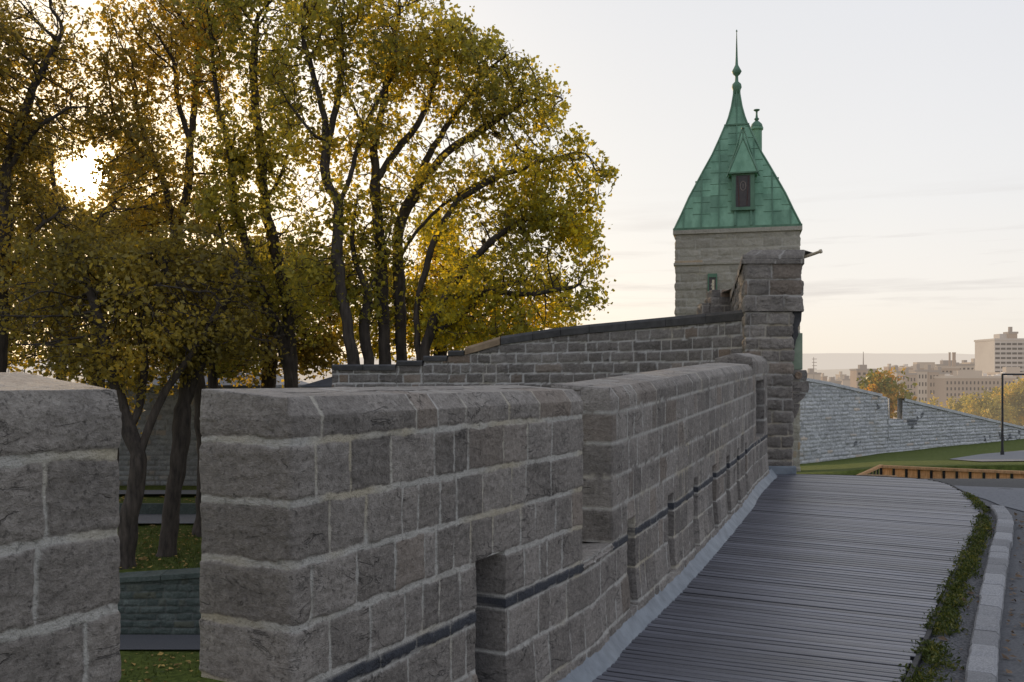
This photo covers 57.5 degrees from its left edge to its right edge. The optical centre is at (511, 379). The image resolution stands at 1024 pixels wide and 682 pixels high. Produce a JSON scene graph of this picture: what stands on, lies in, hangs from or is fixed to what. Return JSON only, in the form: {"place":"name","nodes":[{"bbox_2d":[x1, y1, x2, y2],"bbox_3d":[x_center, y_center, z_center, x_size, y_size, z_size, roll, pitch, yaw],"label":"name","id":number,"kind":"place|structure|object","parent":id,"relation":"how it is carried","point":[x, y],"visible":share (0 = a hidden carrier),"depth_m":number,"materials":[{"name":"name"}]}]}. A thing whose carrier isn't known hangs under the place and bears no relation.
{"place":"outdoors","nodes":[
{"label":"outdoors","id":0,"kind":"place"},
{"bbox_2d":[119,485,196,502],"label":"park lawn","id":1,"kind":"structure","parent":0,"point":[148,498],"depth_m":33.77,"materials":[{"name":"green plant"}]},
{"bbox_2d":[0,101,189,379],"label":"park tree","id":2,"kind":"object","parent":1,"relation":"on","point":[50,172],"visible":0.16,"depth_m":35.66,"materials":[{"name":"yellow plant"}]},
{"bbox_2d":[7,184,261,389],"bbox_3d":[-14.939,-1.152,32.758,12.767,11.027,7.338,0,0,0],"label":"park tree","id":3,"kind":"object","parent":1,"relation":"on","point":[14,360],"visible":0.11,"depth_m":31.87,"materials":[{"name":"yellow plant"}]},
{"bbox_2d":[86,372,308,485],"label":"old stone building","id":4,"kind":"structure","parent":1,"relation":"on","point":[158,448],"depth_m":36.99,"materials":[{"name":"grey stone"}]},
{"bbox_2d":[162,222,370,388],"bbox_3d":[-9.025,-0.841,34.220,8.384,10.336,6.817,0,0,0],"label":"park tree","id":5,"kind":"object","parent":1,"relation":"on","point":[308,356],"visible":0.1,"depth_m":33.16,"materials":[{"name":"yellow plant"}]},
{"bbox_2d":[299,377,331,387],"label":"roofed outbuilding","id":6,"kind":"structure","parent":1,"relation":"on","point":[326,382],"depth_m":30.09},
{"bbox_2d":[333,201,590,362],"bbox_3d":[-1.659,-0.764,32.046,8.869,10.935,5.419,0,0,0],"label":"park tree","id":7,"kind":"object","parent":1,"relation":"on","point":[425,233],"visible":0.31,"depth_m":31.40,"materials":[{"name":"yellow plant"}]},
{"bbox_2d":[119,490,196,493],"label":"park road","id":8,"kind":"structure","parent":0,"point":[162,491],"depth_m":33.75,"materials":[{"name":"grey asphalt"}]},
{"bbox_2d":[120,635,199,648],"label":"path","id":9,"kind":"structure","parent":0,"point":[159,641],"depth_m":21.13,"materials":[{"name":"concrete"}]},
{"bbox_2d":[117,523,219,681],"bbox_3d":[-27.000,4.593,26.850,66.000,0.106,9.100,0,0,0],"label":"lawn","id":10,"kind":"structure","parent":0,"point":[182,530],"depth_m":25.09,"materials":[{"name":"green plant"}]},
{"bbox_2d":[0,0,131,371],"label":"park tree","id":11,"kind":"object","parent":10,"relation":"on","point":[22,126],"visible":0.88,"depth_m":26.05,"materials":[{"name":"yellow plant"}]},
{"bbox_2d":[85,338,158,463],"bbox_3d":[-12.706,1.374,30.070,2.450,6.465,2.909,0,0,0],"label":"park tree","id":12,"kind":"object","parent":10,"relation":"on","point":[131,398],"visible":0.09,"depth_m":29.91,"materials":[{"name":"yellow plant"}]},
{"bbox_2d":[0,224,273,569],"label":"park tree","id":13,"kind":"object","parent":10,"relation":"on","point":[114,369],"visible":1,"depth_m":22.72,"materials":[{"name":"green plant"}]},
{"bbox_2d":[119,503,195,513],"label":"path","id":14,"kind":"structure","parent":10,"relation":"on","point":[157,508],"depth_m":31.40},
{"bbox_2d":[73,0,258,536],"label":"park tree","id":15,"kind":"object","parent":10,"relation":"on","point":[147,156],"visible":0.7,"depth_m":26.99,"materials":[{"name":"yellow plant"}]},
{"bbox_2d":[138,514,195,522],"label":"footpath","id":16,"kind":"structure","parent":10,"relation":"on","point":[157,518],"depth_m":30.32,"materials":[{"name":"concrete"}]},
{"bbox_2d":[86,211,295,556],"bbox_3d":[-8.563,0.248,24.434,5.894,8.971,4.434,0,0,26],"label":"park tree","id":17,"kind":"object","parent":10,"relation":"on","point":[166,251],"visible":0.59,"depth_m":24.02,"materials":[{"name":"green plant"}]},
{"bbox_2d":[197,276,278,388],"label":"park tree","id":18,"kind":"object","parent":10,"relation":"on","point":[215,374],"visible":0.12,"depth_m":28.87,"materials":[{"name":"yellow plant"}]},
{"bbox_2d":[170,0,340,387],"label":"park tree","id":19,"kind":"object","parent":10,"relation":"on","point":[239,161],"visible":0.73,"depth_m":26.09,"materials":[{"name":"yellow plant"}]},
{"bbox_2d":[252,0,419,363],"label":"park tree","id":20,"kind":"object","parent":10,"relation":"on","point":[314,269],"visible":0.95,"depth_m":24.36,"materials":[{"name":"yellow plant"}]},
{"bbox_2d":[316,178,417,363],"bbox_3d":[-3.849,-0.415,25.104,2.836,10.024,3.207,0,0,0],"label":"park tree","id":21,"kind":"object","parent":10,"relation":"on","point":[365,310],"visible":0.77,"depth_m":24.88,"materials":[{"name":"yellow plant"}]},
{"bbox_2d":[325,0,479,363],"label":"park tree","id":22,"kind":"object","parent":10,"relation":"on","point":[420,46],"visible":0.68,"depth_m":25.25,"materials":[{"name":"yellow plant"}]},
{"bbox_2d":[388,6,571,363],"bbox_3d":[-0.916,-2.870,25.893,5.215,15.034,4.122,0,0,0],"label":"park tree","id":23,"kind":"object","parent":10,"relation":"on","point":[489,81],"visible":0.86,"depth_m":25.60,"materials":[{"name":"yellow plant"}]},
{"bbox_2d":[408,111,621,359],"bbox_3d":[0.039,-1.196,24.989,5.813,11.610,4.115,0,0,0],"label":"park tree","id":24,"kind":"object","parent":10,"relation":"on","point":[570,228],"visible":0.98,"depth_m":24.59,"materials":[{"name":"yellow plant"}]},
{"bbox_2d":[673,30,801,471],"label":"stone tower","id":25,"kind":"structure","parent":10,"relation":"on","point":[737,205],"depth_m":30.24,"materials":[{"name":"stone"}]},
{"bbox_2d":[708,273,716,290],"bbox_3d":[6.478,-3.139,30.169,0.300,0.579,0.080,0,0,14],"label":"window","id":26,"kind":"structure","parent":25,"relation":"in","point":[712,278],"depth_m":30.14,"materials":[{"name":"green metal"}]},
{"bbox_2d":[751,109,762,149],"bbox_3d":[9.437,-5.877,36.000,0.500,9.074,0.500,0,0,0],"label":"slim turret","id":27,"kind":"object","parent":25,"relation":"attached to","point":[756,127],"visible":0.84,"depth_m":35.83,"materials":[{"name":"green metal"}]},
{"bbox_2d":[118,649,224,681],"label":"lawn","id":28,"kind":"structure","parent":0,"point":[173,674],"depth_m":19.55,"materials":[{"name":"green plant"}]},
{"bbox_2d":[118,568,200,634],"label":"retaining wall","id":29,"kind":"structure","parent":28,"relation":"on","point":[160,602],"depth_m":21.90,"materials":[{"name":"grey stone"}]},
{"bbox_2d":[119,496,200,681],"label":"fallen leaves","id":30,"kind":"object","parent":28,"relation":"on","point":[159,653],"visible":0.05,"depth_m":22.69,"materials":[{"name":"plant"}]},
{"bbox_2d":[25,368,883,382],"bbox_3d":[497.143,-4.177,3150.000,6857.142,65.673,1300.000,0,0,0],"label":"nearer hills","id":31,"kind":"structure","parent":0,"point":[830,372],"depth_m":2831.79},
{"bbox_2d":[6,353,974,371],"bbox_3d":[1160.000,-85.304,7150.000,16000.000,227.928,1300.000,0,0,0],"label":"distant hills","id":32,"kind":"structure","parent":0,"point":[825,361],"depth_m":6895.26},
{"bbox_2d":[0,0,1023,358],"label":"sky","id":33,"kind":"structure","parent":0,"point":[893,130],"materials":[{"name":"white"}]},
{"bbox_2d":[812,357,816,378],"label":"mast","id":34,"kind":"object","parent":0,"point":[813,365],"visible":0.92,"depth_m":479.85,"materials":[{"name":"grey metal"}]},
{"bbox_2d":[796,439,1023,478],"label":"lawn","id":35,"kind":"structure","parent":0,"point":[941,457],"depth_m":42.23,"materials":[{"name":"green plant"}]},
{"bbox_2d":[856,367,917,418],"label":"autumn tree","id":36,"kind":"object","parent":35,"relation":"on","point":[880,383],"visible":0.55,"depth_m":76.93,"materials":[{"name":"yellow plant"}]},
{"bbox_2d":[800,378,1023,463],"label":"city wall","id":37,"kind":"structure","parent":35,"relation":"on","point":[838,421],"depth_m":55.55,"materials":[{"name":"grey stone"}]},
{"bbox_2d":[857,464,1023,478],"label":"timber fence","id":38,"kind":"object","parent":35,"relation":"on","point":[929,472],"visible":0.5,"depth_m":19.71,"materials":[{"name":"brown wood"}]},
{"bbox_2d":[919,393,942,406],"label":"autumn tree","id":39,"kind":"object","parent":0,"point":[933,400],"visible":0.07,"depth_m":109.92,"materials":[{"name":"yellow plant"}]},
{"bbox_2d":[937,402,956,409],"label":"autumn tree","id":40,"kind":"object","parent":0,"point":[952,407],"visible":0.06,"depth_m":114.42,"materials":[{"name":"yellow plant"}]},
{"bbox_2d":[948,352,950,366],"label":"chimney stack","id":41,"kind":"object","parent":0,"point":[949,359],"visible":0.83,"depth_m":499.59,"materials":[{"name":"brick"}]},
{"bbox_2d":[952,352,955,366],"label":"chimney stack","id":42,"kind":"object","parent":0,"point":[953,359],"visible":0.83,"depth_m":499.33,"materials":[{"name":"brick"}]},
{"bbox_2d":[946,392,974,411],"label":"autumn tree","id":43,"kind":"object","parent":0,"point":[957,405],"visible":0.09,"depth_m":120.40,"materials":[{"name":"yellow plant"}]},
{"bbox_2d":[906,479,1023,674],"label":"walk bed","id":44,"kind":"object","parent":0,"point":[1012,483],"visible":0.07,"depth_m":12.89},
{"bbox_2d":[592,474,979,681],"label":"boardwalk","id":45,"kind":"structure","parent":44,"relation":"on","point":[816,578],"depth_m":7.02,"materials":[{"name":"grey wood"}]},
{"bbox_2d":[802,474,982,681],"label":"edging board","id":46,"kind":"object","parent":44,"relation":"on","point":[917,661],"visible":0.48,"depth_m":6.54,"materials":[{"name":"wood"}]},
{"bbox_2d":[916,511,995,681],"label":"verge","id":47,"kind":"structure","parent":44,"relation":"on","point":[961,642],"depth_m":6.04,"materials":[{"name":"grey gravel"}]},
{"bbox_2d":[894,491,995,681],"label":"weeds","id":48,"kind":"object","parent":47,"relation":"on","point":[947,620],"visible":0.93,"depth_m":6.64,"materials":[{"name":"green plant"}]},
{"bbox_2d":[952,450,1023,460],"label":"path","id":49,"kind":"structure","parent":0,"point":[1013,456],"depth_m":40.06,"materials":[{"name":"concrete"}]},
{"bbox_2d":[1000,373,1023,454],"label":"street lamp","id":50,"kind":"object","parent":49,"relation":"on","point":[1002,414],"visible":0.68,"depth_m":43.97,"materials":[{"name":"black metal"}]},
{"bbox_2d":[954,485,1023,510],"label":"forecourt","id":51,"kind":"structure","parent":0,"point":[1013,498],"depth_m":11.49,"materials":[{"name":"concrete"}]},
{"bbox_2d":[863,474,896,476],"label":"timber beam","id":52,"kind":"structure","parent":51,"relation":"on","point":[880,475],"depth_m":15.05,"materials":[{"name":"wood"}]},
{"bbox_2d":[958,389,1020,424],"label":"autumn tree","id":53,"kind":"object","parent":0,"point":[983,407],"visible":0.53,"depth_m":109.16,"materials":[{"name":"yellow plant"}]},
{"bbox_2d":[979,488,1023,681],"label":"road","id":54,"kind":"structure","parent":0,"point":[1015,645],"depth_m":6.59,"materials":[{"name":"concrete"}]},
{"bbox_2d":[722,249,822,474],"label":"gate pier","id":55,"kind":"structure","parent":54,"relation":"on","point":[768,280],"depth_m":13.29,"materials":[{"name":"stone"}]},
{"bbox_2d":[697,290,731,313],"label":"stepped blocks","id":56,"kind":"structure","parent":55,"relation":"attached to","point":[717,301],"depth_m":20.00,"materials":[{"name":"stone"}]},
{"bbox_2d":[937,512,1023,681],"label":"fallen leaves","id":57,"kind":"object","parent":54,"relation":"on","point":[1012,631],"visible":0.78,"depth_m":6.50,"materials":[{"name":"brown plant"}]},
{"bbox_2d":[965,505,1013,681],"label":"kerb","id":58,"kind":"structure","parent":54,"relation":"on","point":[982,662],"depth_m":6.49,"materials":[{"name":"stone"}]},
{"bbox_2d":[979,383,1023,425],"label":"autumn tree","id":59,"kind":"object","parent":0,"point":[994,391],"visible":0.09,"depth_m":114.49,"materials":[{"name":"yellow plant"}]},
{"bbox_2d":[998,375,1023,423],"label":"autumn tree","id":60,"kind":"object","parent":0,"point":[1016,396],"visible":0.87,"depth_m":111.49,"materials":[{"name":"yellow plant"}]},
{"bbox_3d":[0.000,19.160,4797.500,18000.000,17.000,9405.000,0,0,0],"label":"far ground","id":61,"kind":"structure","parent":0,"visible":0},
{"bbox_2d":[807,368,820,379],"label":"house","id":62,"kind":"structure","parent":61,"relation":"on","point":[817,376],"depth_m":500.00,"materials":[{"name":"stone"}]},
{"bbox_2d":[821,373,827,380],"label":"distant house","id":63,"kind":"structure","parent":61,"relation":"on","point":[823,378],"depth_m":746.49,"materials":[{"name":"brick"}]},
{"bbox_2d":[828,377,841,383],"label":"house","id":64,"kind":"structure","parent":61,"relation":"on","point":[832,379],"depth_m":560.00,"materials":[{"name":"beige"}]},
{"bbox_2d":[835,371,846,380],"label":"distant house","id":65,"kind":"structure","parent":61,"relation":"on","point":[840,375],"depth_m":734.83,"materials":[{"name":"stone"}]},
{"bbox_2d":[837,376,849,385],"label":"house","id":66,"kind":"structure","parent":61,"relation":"on","point":[845,380],"depth_m":640.00,"materials":[{"name":"stone"}]},
{"bbox_2d":[849,365,876,388],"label":"apartment house","id":67,"kind":"structure","parent":61,"relation":"on","point":[860,371],"depth_m":521.76,"materials":[{"name":"concrete"}]},
{"bbox_2d":[883,364,891,370],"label":"distant house","id":68,"kind":"structure","parent":61,"relation":"on","point":[888,367],"depth_m":794.53,"materials":[{"name":"brick"}]},
{"bbox_2d":[885,365,905,418],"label":"pavilion","id":69,"kind":"structure","parent":61,"relation":"on","point":[899,374],"depth_m":390.00,"materials":[{"name":"stone"}]},
{"bbox_2d":[904,367,916,399],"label":"pavilion","id":70,"kind":"structure","parent":61,"relation":"on","point":[911,380],"depth_m":390.00,"materials":[{"name":"brick"}]},
{"bbox_2d":[909,364,927,402],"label":"pavilion","id":71,"kind":"structure","parent":61,"relation":"on","point":[921,386],"depth_m":390.00,"materials":[{"name":"concrete"}]},
{"bbox_2d":[898,362,960,374],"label":"wing","id":72,"kind":"structure","parent":61,"relation":"on","point":[946,369],"depth_m":470.00,"materials":[{"name":"beige concrete"}]},
{"bbox_2d":[924,365,939,404],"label":"pavilion","id":73,"kind":"structure","parent":61,"relation":"on","point":[931,374],"depth_m":390.00,"materials":[{"name":"concrete"}]},
{"bbox_2d":[934,367,949,375],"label":"pavilion","id":74,"kind":"structure","parent":61,"relation":"on","point":[940,372],"depth_m":390.00,"materials":[{"name":"stone"}]},
{"bbox_2d":[935,360,974,370],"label":"wing","id":75,"kind":"structure","parent":61,"relation":"on","point":[964,367],"depth_m":540.00,"materials":[{"name":"beige concrete"}]},
{"bbox_2d":[962,358,974,363],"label":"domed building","id":76,"kind":"structure","parent":61,"relation":"on","point":[972,361],"depth_m":563.03,"materials":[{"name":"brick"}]},
{"bbox_2d":[934,371,1016,407],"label":"long hospital","id":77,"kind":"structure","parent":61,"relation":"on","point":[957,383],"depth_m":380.00,"materials":[{"name":"concrete"}]},
{"bbox_2d":[944,372,1012,375],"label":"rooftop plant","id":78,"kind":"object","parent":77,"relation":"on","point":[984,374],"visible":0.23,"depth_m":388.00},
{"bbox_2d":[974,334,1023,374],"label":"hotel slab","id":79,"kind":"structure","parent":61,"relation":"on","point":[997,352],"depth_m":420.00,"materials":[{"name":"concrete"}]},
{"bbox_2d":[1003,327,1017,337],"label":"rooftop box","id":80,"kind":"object","parent":79,"relation":"on","point":[1010,333],"visible":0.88,"depth_m":424.00,"materials":[{"name":"concrete"}]},
{"bbox_2d":[987,367,1023,378],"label":"wing","id":81,"kind":"structure","parent":61,"relation":"on","point":[1011,369],"depth_m":403.09,"materials":[{"name":"beige concrete"}]},
{"label":"ground","id":82,"kind":"structure","parent":0,"visible":0},
{"bbox_2d":[0,353,777,681],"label":"parapet wall","id":83,"kind":"structure","parent":82,"relation":"on","point":[580,531],"depth_m":3.59,"materials":[{"name":"grey stone"}]},
{"bbox_2d":[332,310,774,387],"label":"ramp parapet","id":84,"kind":"structure","parent":82,"relation":"on","point":[545,358],"depth_m":16.67,"materials":[{"name":"grey stone"}]}
]}

